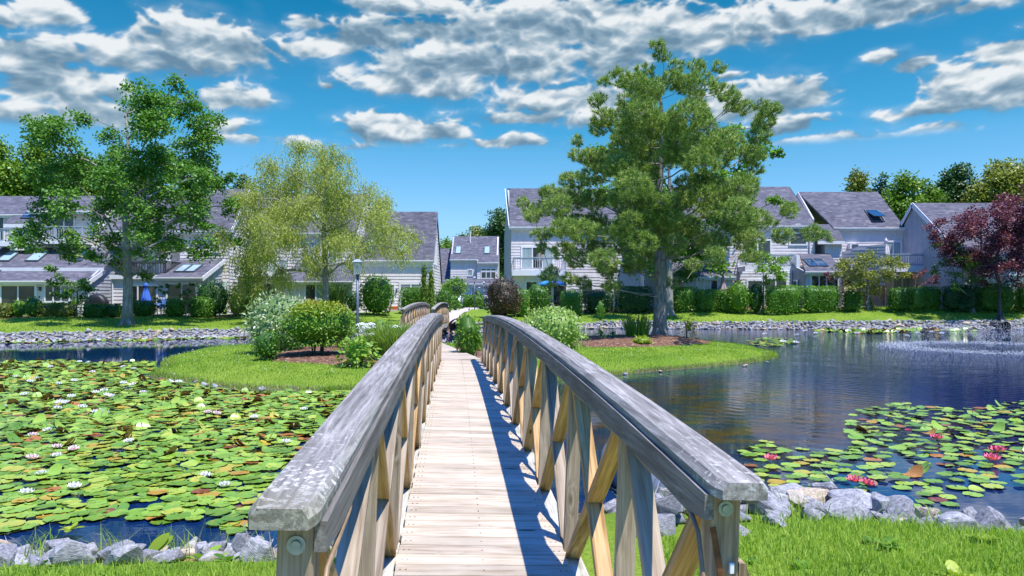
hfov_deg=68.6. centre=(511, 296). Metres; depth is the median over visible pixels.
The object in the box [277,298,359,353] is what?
shrub
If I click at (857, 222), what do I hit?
townhouse
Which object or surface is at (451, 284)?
tree
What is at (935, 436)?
water lily
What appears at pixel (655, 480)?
stone
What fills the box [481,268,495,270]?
window
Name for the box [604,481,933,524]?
riprap
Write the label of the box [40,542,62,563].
riprap stone
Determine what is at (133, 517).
lily pad
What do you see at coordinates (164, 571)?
lawn grass
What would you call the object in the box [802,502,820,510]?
riprap stone
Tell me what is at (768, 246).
window
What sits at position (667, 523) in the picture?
riprap stone
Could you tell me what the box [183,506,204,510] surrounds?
lily pad
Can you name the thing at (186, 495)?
lily pad
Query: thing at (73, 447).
water lily
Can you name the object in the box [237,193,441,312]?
townhouse
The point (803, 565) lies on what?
weed plant
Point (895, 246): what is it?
balcony door
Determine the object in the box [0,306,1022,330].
lawn grass
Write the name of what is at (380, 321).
shrub
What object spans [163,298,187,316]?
hedge
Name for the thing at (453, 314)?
path
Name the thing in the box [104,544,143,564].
riprap stone
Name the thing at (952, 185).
woodland tree
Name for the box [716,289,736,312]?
hedge
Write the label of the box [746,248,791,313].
tree
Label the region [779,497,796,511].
riprap stone
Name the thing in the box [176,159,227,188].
woodland tree
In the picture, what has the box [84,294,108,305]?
barbecue
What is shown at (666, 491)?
riprap stone
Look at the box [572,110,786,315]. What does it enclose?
maple tree
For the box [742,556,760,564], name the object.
weed plant
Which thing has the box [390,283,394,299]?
window
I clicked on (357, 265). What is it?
lamp post
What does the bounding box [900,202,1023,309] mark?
townhouse
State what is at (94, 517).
lily pad
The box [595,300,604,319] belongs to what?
shrub
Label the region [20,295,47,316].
shrub
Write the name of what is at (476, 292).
hedge
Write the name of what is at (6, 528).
lily pad
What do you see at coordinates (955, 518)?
riprap stone
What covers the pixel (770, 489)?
riprap stone
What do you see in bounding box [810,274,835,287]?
window
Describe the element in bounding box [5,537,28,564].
riprap stone
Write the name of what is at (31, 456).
water lily
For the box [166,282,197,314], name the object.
patio door
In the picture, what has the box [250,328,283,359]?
shrub
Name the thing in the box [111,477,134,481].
lily pad
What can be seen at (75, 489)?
lily pad
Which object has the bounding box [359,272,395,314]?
shrub
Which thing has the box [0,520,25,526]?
lily pad
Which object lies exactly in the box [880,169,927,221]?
woodland tree
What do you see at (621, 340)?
mulch bed
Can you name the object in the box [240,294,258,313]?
shrub
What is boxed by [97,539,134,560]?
riprap stone
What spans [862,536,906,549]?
weed plant
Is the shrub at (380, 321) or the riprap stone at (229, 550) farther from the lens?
the shrub at (380, 321)
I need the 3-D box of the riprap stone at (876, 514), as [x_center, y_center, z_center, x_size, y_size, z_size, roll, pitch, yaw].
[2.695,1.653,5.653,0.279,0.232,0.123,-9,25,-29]
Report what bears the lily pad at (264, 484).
on the water
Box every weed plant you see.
[60,522,83,531]
[147,533,172,561]
[184,545,227,561]
[214,553,237,560]
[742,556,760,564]
[792,559,812,572]
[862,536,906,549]
[932,560,976,575]
[965,533,1000,540]
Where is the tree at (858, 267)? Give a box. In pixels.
[830,248,912,309]
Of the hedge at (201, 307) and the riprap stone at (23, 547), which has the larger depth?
the hedge at (201, 307)
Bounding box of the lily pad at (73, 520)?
[59,517,84,523]
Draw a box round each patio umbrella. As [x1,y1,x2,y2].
[141,283,150,300]
[538,281,562,305]
[717,276,727,293]
[884,238,889,253]
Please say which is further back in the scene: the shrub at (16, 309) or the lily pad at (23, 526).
the shrub at (16, 309)
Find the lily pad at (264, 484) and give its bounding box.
[248,482,269,487]
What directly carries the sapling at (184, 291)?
on the ground at (700, 317)
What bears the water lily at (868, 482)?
on the water
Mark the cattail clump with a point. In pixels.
(631, 328)
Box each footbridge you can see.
[248,313,767,575]
[400,302,448,330]
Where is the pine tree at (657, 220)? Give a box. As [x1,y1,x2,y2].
[514,37,834,334]
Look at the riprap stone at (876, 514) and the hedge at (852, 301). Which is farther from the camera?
the hedge at (852, 301)
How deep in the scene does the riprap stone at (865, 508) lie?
5.83 m
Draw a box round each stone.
[0,539,13,543]
[0,543,16,566]
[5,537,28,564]
[17,544,31,550]
[17,550,43,557]
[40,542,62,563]
[43,538,69,551]
[48,539,93,566]
[86,542,97,555]
[95,556,101,562]
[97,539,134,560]
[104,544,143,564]
[143,549,160,561]
[151,550,170,561]
[158,549,183,563]
[193,521,209,558]
[208,542,235,556]
[209,540,226,550]
[231,517,248,552]
[239,531,274,561]
[599,443,665,493]
[603,502,615,513]
[636,514,675,536]
[654,480,663,498]
[655,495,684,515]
[658,487,672,496]
[739,525,749,535]
[740,511,751,521]
[748,496,775,515]
[762,509,786,526]
[765,491,790,518]
[768,486,779,499]
[772,483,801,494]
[775,492,787,497]
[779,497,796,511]
[786,487,830,503]
[787,491,809,511]
[800,507,824,520]
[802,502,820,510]
[806,459,837,490]
[807,498,822,505]
[820,496,867,521]
[821,500,868,513]
[827,488,872,508]
[848,496,863,502]
[867,504,887,521]
[870,492,887,502]
[871,496,889,511]
[880,513,901,523]
[885,495,915,517]
[906,516,924,526]
[914,507,939,518]
[937,511,978,530]
[959,506,976,518]
[974,506,1005,531]
[1002,519,1013,529]
[1019,517,1023,526]
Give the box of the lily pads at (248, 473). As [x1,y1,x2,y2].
[0,358,350,533]
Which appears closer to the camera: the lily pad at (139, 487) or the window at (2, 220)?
the lily pad at (139, 487)
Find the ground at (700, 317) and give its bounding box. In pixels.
[0,305,1023,575]
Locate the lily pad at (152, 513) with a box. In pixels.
[141,509,166,515]
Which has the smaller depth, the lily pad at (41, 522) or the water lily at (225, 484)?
the lily pad at (41, 522)
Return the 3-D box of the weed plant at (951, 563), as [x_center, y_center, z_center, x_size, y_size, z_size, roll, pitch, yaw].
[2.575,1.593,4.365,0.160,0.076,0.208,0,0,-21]
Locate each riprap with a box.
[0,326,373,341]
[29,540,336,566]
[192,361,768,389]
[442,321,525,333]
[576,316,1023,329]
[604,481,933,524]
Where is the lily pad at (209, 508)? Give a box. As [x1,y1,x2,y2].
[204,507,215,511]
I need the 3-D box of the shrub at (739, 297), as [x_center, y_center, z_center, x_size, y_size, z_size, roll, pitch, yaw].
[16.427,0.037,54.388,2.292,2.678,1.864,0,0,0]
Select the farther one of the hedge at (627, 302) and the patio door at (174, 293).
the hedge at (627, 302)
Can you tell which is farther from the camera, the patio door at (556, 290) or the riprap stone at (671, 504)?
the patio door at (556, 290)
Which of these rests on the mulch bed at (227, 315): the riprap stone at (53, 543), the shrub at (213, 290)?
the shrub at (213, 290)
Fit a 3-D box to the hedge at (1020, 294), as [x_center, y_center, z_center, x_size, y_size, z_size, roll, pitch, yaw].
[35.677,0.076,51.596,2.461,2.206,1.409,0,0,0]
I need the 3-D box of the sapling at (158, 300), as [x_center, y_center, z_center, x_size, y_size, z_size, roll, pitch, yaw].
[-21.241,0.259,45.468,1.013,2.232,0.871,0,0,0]
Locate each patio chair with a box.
[155,298,167,307]
[536,253,544,260]
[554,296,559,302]
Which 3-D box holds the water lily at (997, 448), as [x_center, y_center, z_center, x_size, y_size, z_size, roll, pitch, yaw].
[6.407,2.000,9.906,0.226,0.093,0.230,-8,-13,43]
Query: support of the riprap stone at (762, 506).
on the ground at (700, 317)
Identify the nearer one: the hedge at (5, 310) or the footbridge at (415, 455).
the footbridge at (415, 455)
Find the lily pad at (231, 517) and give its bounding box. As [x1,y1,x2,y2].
[221,514,245,520]
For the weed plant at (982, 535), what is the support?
on the ground at (700, 317)
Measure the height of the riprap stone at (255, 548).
0.503 m
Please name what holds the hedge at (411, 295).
on the ground at (700, 317)
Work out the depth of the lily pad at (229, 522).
6.89 m
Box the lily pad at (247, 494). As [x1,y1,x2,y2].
[235,491,258,497]
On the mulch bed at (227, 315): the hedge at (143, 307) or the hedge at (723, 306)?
the hedge at (143, 307)
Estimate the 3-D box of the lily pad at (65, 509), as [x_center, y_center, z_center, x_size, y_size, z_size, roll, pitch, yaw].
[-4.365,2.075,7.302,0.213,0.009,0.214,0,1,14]
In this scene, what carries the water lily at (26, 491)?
on the lily pads at (248, 473)
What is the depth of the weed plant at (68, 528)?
6.52 m
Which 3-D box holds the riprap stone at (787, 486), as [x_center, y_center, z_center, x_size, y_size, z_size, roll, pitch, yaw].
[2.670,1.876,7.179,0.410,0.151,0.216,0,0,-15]
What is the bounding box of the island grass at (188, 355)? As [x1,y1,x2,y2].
[157,339,774,389]
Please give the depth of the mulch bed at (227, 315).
45.98 m
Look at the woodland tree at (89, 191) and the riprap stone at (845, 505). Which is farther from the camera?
the woodland tree at (89, 191)
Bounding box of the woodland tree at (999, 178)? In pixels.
[958,157,1023,202]
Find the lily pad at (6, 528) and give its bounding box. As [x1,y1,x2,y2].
[0,525,21,531]
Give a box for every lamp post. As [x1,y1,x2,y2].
[352,259,362,343]
[473,277,475,309]
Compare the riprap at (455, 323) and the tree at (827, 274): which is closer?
the riprap at (455, 323)
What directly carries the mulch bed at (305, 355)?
on the ground at (700, 317)
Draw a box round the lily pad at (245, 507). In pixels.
[235,506,250,510]
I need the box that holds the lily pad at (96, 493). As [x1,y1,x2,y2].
[84,490,107,495]
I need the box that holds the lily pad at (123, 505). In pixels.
[105,502,128,509]
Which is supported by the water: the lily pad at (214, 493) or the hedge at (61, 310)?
the lily pad at (214, 493)
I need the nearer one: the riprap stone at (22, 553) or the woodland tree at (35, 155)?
the riprap stone at (22, 553)
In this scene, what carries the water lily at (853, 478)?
on the water
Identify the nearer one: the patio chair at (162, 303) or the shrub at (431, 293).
the patio chair at (162, 303)
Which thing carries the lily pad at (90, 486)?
on the water
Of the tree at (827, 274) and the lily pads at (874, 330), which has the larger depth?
the tree at (827, 274)
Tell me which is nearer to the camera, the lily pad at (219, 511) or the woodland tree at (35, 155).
the lily pad at (219, 511)
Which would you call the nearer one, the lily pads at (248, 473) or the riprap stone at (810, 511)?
the riprap stone at (810, 511)
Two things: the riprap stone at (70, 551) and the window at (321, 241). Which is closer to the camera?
the riprap stone at (70, 551)
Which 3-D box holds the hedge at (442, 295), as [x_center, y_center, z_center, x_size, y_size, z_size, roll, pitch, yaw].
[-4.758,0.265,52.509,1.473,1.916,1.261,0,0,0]
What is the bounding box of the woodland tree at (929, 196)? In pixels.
[908,177,951,202]
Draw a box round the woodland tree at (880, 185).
[869,171,889,200]
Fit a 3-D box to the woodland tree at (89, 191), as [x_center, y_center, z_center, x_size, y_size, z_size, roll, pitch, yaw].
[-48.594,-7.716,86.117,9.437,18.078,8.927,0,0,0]
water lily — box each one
[18,488,34,493]
[25,453,38,458]
[28,432,38,435]
[35,469,48,474]
[50,452,62,456]
[51,443,62,447]
[66,482,81,488]
[68,445,78,449]
[78,404,87,407]
[123,437,133,442]
[199,471,211,476]
[218,481,230,486]
[281,438,290,442]
[764,453,777,459]
[846,474,862,482]
[860,477,876,485]
[930,433,943,438]
[983,452,1000,460]
[988,445,1006,451]
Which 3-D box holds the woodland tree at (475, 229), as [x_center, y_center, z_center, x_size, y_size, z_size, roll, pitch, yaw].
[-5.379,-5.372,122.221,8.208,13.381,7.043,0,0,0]
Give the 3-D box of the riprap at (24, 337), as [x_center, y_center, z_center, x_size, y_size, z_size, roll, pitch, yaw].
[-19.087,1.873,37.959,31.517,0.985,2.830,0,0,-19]
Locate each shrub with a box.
[8,300,25,317]
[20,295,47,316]
[193,276,230,316]
[227,292,245,315]
[240,288,308,353]
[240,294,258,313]
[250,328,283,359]
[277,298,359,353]
[334,333,381,367]
[344,288,360,311]
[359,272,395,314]
[373,317,389,328]
[419,262,428,302]
[427,267,435,312]
[451,294,461,309]
[452,308,482,355]
[481,274,524,317]
[520,304,589,351]
[527,282,552,315]
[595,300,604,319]
[595,327,606,338]
[608,325,617,336]
[632,334,652,343]
[677,306,703,338]
[725,279,754,313]
[748,280,765,313]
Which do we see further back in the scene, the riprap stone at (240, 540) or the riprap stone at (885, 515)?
the riprap stone at (885, 515)
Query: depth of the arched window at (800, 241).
59.96 m
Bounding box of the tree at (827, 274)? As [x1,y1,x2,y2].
[822,271,853,308]
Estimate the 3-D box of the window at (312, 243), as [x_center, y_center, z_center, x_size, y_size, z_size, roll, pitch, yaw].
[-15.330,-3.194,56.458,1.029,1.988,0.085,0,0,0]
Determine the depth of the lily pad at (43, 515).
7.16 m
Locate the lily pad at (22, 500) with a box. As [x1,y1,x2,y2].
[11,497,36,502]
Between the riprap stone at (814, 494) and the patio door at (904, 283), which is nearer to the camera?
the riprap stone at (814, 494)
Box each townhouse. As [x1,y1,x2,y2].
[0,196,122,315]
[99,189,255,314]
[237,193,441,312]
[440,232,499,305]
[504,188,639,308]
[633,187,815,307]
[781,192,923,307]
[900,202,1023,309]
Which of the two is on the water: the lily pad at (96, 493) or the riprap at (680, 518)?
the lily pad at (96, 493)
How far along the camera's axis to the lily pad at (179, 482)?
8.37 m
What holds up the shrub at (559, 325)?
on the ground at (700, 317)
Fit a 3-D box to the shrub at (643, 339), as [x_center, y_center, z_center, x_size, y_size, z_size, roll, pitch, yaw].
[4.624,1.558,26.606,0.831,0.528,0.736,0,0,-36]
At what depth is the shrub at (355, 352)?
19.03 m
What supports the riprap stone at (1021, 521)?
on the ground at (700, 317)
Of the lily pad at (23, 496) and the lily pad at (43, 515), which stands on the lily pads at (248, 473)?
the lily pad at (23, 496)
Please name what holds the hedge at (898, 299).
on the ground at (700, 317)
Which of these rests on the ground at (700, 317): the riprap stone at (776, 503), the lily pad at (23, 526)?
the riprap stone at (776, 503)
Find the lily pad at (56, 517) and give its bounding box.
[43,514,70,521]
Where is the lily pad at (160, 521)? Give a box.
[150,518,174,524]
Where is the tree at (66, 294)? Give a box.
[41,264,100,316]
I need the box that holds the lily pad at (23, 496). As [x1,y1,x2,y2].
[7,494,35,499]
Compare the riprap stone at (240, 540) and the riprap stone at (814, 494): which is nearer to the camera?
the riprap stone at (240, 540)
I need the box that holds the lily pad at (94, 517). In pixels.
[83,513,108,520]
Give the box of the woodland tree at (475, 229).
[465,225,482,235]
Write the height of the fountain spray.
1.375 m
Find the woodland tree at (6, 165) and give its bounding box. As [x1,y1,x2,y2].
[0,134,31,195]
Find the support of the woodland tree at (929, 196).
on the ground at (700, 317)
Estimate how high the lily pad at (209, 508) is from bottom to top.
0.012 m
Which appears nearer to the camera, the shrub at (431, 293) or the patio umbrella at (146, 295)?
the patio umbrella at (146, 295)
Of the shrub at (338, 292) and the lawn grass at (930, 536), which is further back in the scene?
the shrub at (338, 292)
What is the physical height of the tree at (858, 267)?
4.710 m
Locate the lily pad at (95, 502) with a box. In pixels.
[84,500,108,505]
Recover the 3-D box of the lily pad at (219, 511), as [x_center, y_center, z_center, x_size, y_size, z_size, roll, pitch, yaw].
[-2.824,2.065,7.216,0.245,0.010,0.246,0,1,9]
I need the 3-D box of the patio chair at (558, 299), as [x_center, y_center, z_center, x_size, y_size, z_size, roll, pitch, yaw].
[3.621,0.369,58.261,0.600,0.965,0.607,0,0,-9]
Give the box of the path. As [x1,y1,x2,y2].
[443,308,478,329]
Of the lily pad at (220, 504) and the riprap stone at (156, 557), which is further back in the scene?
the lily pad at (220, 504)
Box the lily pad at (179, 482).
[167,480,190,484]
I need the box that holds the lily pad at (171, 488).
[155,487,177,492]
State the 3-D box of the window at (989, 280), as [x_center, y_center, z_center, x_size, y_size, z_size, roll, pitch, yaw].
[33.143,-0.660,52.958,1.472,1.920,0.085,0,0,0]
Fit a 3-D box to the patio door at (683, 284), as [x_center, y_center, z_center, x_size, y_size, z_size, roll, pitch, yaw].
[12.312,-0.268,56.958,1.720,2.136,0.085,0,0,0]
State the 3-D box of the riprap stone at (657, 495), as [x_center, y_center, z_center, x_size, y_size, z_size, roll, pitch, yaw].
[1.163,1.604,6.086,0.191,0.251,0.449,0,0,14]
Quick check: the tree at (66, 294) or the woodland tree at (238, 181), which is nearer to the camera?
the tree at (66, 294)
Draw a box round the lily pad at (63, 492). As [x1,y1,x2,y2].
[49,490,71,495]
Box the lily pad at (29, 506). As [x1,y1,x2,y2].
[13,503,36,509]
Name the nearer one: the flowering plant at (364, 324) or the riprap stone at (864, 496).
the riprap stone at (864, 496)
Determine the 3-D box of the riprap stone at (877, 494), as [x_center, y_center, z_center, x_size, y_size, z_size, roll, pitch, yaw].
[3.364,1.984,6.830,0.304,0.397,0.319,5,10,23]
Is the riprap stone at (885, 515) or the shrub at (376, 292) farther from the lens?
the shrub at (376, 292)
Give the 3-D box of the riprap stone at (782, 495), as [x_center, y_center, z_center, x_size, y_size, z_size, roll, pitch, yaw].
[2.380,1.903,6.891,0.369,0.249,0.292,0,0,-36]
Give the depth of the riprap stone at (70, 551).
4.81 m
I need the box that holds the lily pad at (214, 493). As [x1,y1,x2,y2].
[196,491,219,497]
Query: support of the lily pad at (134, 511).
on the water
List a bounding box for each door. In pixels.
[0,284,36,303]
[133,284,157,314]
[146,248,159,274]
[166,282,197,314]
[246,282,276,300]
[304,284,347,307]
[399,282,421,308]
[521,246,553,269]
[538,280,567,307]
[673,282,685,289]
[746,279,762,306]
[888,240,901,265]
[892,276,909,290]
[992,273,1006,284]
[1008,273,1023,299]
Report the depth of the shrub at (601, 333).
27.98 m
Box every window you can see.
[0,218,4,241]
[44,284,69,302]
[47,214,74,238]
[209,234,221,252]
[301,241,314,262]
[320,241,336,262]
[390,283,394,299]
[467,269,472,275]
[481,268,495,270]
[481,271,495,278]
[525,280,537,295]
[581,282,592,304]
[696,280,718,291]
[749,239,771,263]
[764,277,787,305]
[789,229,807,244]
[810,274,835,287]
[834,278,838,307]
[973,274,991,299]
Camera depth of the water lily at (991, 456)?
9.39 m
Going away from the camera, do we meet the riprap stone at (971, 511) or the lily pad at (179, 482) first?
the riprap stone at (971, 511)
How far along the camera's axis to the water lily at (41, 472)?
8.69 m
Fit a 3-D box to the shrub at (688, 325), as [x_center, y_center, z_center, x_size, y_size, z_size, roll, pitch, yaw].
[6.780,1.059,28.569,1.138,1.510,0.957,0,0,0]
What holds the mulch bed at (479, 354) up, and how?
on the ground at (700, 317)
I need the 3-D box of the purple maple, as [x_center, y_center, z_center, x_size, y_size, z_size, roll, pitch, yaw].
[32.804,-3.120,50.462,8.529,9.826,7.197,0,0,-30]
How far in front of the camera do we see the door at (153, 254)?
54.96 m
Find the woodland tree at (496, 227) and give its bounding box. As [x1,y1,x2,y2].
[477,205,505,278]
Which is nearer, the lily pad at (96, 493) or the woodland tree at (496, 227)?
the lily pad at (96, 493)
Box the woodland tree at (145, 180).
[109,162,155,195]
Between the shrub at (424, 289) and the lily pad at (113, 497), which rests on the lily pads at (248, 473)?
the lily pad at (113, 497)
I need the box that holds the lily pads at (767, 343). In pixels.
[747,337,794,345]
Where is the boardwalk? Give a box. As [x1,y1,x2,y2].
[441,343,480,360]
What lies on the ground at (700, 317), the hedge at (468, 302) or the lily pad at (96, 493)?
the hedge at (468, 302)
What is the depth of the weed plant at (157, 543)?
5.40 m
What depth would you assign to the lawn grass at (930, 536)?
4.81 m
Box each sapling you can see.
[153,283,169,315]
[175,282,194,317]
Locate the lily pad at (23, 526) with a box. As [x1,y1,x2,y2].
[19,522,38,529]
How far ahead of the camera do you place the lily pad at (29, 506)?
7.45 m
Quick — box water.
[0,329,1023,550]
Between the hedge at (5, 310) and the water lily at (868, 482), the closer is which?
the water lily at (868, 482)
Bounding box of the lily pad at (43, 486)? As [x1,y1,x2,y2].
[29,484,52,488]
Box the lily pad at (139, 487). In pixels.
[136,485,152,489]
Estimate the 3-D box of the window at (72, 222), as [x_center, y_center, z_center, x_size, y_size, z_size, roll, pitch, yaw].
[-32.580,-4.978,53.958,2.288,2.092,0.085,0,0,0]
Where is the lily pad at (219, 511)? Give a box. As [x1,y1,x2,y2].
[205,507,231,515]
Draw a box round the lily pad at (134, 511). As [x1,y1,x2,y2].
[125,508,149,514]
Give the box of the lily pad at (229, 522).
[219,520,240,525]
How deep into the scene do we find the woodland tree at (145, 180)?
87.31 m
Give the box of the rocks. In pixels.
[0,336,250,342]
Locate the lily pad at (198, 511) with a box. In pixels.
[183,508,205,515]
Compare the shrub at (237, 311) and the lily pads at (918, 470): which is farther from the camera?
the shrub at (237, 311)
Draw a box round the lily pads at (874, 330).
[812,326,976,333]
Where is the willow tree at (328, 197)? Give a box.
[203,134,429,313]
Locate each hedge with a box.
[0,303,13,318]
[33,302,81,317]
[79,303,107,317]
[104,303,121,317]
[133,300,158,315]
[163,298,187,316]
[187,296,215,317]
[397,286,420,313]
[434,288,453,311]
[459,294,487,308]
[473,288,482,296]
[509,288,530,317]
[559,289,582,315]
[583,289,613,313]
[613,285,652,313]
[673,286,699,311]
[694,288,719,312]
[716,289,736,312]
[761,284,803,314]
[799,285,842,312]
[841,289,863,312]
[885,287,911,312]
[907,286,944,311]
[939,284,981,312]
[975,283,1018,312]
[1010,283,1023,312]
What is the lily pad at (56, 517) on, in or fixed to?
on the water
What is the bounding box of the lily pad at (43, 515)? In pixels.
[36,512,65,517]
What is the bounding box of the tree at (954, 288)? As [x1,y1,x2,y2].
[928,240,986,313]
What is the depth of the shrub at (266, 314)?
23.11 m
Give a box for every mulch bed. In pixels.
[3,314,245,318]
[269,345,378,366]
[453,347,481,361]
[556,306,910,314]
[575,334,711,347]
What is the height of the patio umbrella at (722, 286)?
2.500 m
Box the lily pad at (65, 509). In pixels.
[51,507,75,512]
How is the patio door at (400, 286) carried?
in the townhouse at (426, 223)
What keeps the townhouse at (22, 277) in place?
on the ground at (700, 317)
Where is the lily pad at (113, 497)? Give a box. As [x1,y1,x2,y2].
[107,494,133,499]
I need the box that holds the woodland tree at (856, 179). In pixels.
[839,165,875,191]
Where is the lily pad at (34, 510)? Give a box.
[24,509,43,515]
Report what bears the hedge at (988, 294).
on the ground at (700, 317)
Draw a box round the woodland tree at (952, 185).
[933,162,980,202]
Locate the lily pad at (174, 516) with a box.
[163,512,190,519]
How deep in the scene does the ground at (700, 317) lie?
20.90 m
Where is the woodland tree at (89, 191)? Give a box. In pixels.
[54,151,107,195]
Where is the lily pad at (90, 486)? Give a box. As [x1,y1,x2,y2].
[80,484,104,489]
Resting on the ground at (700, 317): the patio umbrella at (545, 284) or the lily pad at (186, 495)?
the patio umbrella at (545, 284)
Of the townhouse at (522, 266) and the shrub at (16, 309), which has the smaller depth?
the shrub at (16, 309)
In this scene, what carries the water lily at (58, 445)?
on the lily pads at (248, 473)
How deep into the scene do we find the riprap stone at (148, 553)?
5.27 m
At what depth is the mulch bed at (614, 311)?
56.50 m
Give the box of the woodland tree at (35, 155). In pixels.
[0,141,70,195]
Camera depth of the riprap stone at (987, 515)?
5.46 m
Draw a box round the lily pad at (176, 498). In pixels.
[163,496,180,501]
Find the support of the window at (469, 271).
in the townhouse at (468, 258)
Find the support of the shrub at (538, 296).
on the ground at (700, 317)
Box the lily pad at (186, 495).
[181,493,197,497]
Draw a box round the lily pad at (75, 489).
[70,487,82,491]
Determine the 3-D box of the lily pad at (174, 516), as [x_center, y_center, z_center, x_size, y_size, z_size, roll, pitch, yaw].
[-3.160,2.070,7.094,0.238,0.013,0.239,1,3,21]
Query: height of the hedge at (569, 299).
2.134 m
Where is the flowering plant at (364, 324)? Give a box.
[355,322,397,355]
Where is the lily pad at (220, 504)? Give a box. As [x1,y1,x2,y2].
[209,501,231,506]
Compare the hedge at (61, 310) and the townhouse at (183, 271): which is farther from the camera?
the townhouse at (183, 271)
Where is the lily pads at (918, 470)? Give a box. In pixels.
[737,400,1023,506]
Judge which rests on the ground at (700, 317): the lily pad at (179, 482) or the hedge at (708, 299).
the hedge at (708, 299)
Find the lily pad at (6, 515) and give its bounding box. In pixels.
[0,511,27,517]
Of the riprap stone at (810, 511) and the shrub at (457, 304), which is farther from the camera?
the shrub at (457, 304)
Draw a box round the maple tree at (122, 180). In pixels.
[2,72,245,325]
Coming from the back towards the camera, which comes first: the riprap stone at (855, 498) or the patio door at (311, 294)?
the patio door at (311, 294)
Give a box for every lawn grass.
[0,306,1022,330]
[0,554,335,575]
[7,519,333,561]
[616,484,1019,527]
[661,504,1023,575]
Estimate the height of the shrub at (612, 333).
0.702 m
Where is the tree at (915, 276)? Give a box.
[910,268,941,288]
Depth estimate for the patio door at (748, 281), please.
57.96 m
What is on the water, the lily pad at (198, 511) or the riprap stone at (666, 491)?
the lily pad at (198, 511)
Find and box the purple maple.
[921,185,1023,319]
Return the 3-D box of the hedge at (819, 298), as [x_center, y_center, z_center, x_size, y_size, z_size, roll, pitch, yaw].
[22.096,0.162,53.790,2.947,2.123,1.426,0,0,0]
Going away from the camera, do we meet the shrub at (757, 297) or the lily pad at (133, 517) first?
the lily pad at (133, 517)
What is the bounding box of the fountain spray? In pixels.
[866,318,1023,355]
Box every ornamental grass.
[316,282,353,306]
[332,321,445,357]
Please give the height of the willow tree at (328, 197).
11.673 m
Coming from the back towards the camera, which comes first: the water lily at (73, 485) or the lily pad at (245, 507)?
the water lily at (73, 485)
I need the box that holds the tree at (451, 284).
[440,276,472,298]
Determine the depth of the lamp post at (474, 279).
57.96 m
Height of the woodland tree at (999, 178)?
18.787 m
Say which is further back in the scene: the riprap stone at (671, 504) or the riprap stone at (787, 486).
the riprap stone at (787, 486)
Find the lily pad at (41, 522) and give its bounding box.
[26,520,46,525]
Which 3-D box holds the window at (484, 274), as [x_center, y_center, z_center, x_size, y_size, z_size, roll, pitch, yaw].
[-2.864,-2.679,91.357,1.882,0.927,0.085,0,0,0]
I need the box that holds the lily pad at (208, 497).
[192,495,215,500]
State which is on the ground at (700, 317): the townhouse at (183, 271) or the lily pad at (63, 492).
the townhouse at (183, 271)
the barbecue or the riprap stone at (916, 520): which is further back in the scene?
the barbecue
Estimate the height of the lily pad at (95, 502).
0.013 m
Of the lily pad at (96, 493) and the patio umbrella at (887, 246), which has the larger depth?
the patio umbrella at (887, 246)
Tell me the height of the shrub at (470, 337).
1.565 m
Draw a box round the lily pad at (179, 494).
[171,492,194,497]
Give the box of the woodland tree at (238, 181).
[229,173,254,191]
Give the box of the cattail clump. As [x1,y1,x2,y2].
[619,312,652,335]
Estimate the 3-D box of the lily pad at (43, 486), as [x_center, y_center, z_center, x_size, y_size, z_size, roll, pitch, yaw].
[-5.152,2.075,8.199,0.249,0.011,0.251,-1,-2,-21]
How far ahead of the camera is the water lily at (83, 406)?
13.93 m
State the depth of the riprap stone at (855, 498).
6.49 m
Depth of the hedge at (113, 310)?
45.03 m
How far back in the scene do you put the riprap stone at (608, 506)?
6.89 m
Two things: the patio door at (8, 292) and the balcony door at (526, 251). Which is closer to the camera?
the patio door at (8, 292)
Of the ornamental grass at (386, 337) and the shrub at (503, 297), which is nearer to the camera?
the ornamental grass at (386, 337)
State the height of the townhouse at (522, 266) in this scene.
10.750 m
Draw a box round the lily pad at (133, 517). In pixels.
[125,514,148,519]
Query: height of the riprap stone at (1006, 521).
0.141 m
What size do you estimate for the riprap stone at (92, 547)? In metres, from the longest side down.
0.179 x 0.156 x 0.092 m
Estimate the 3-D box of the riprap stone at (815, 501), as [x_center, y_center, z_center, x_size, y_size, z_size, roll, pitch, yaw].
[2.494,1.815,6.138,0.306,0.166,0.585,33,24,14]
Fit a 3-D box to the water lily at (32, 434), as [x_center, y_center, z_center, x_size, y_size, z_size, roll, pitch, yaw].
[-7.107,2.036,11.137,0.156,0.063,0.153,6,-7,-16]
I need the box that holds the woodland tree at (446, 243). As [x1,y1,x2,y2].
[440,236,452,278]
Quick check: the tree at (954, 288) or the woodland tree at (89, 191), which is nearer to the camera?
the tree at (954, 288)
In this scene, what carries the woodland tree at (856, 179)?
on the ground at (700, 317)

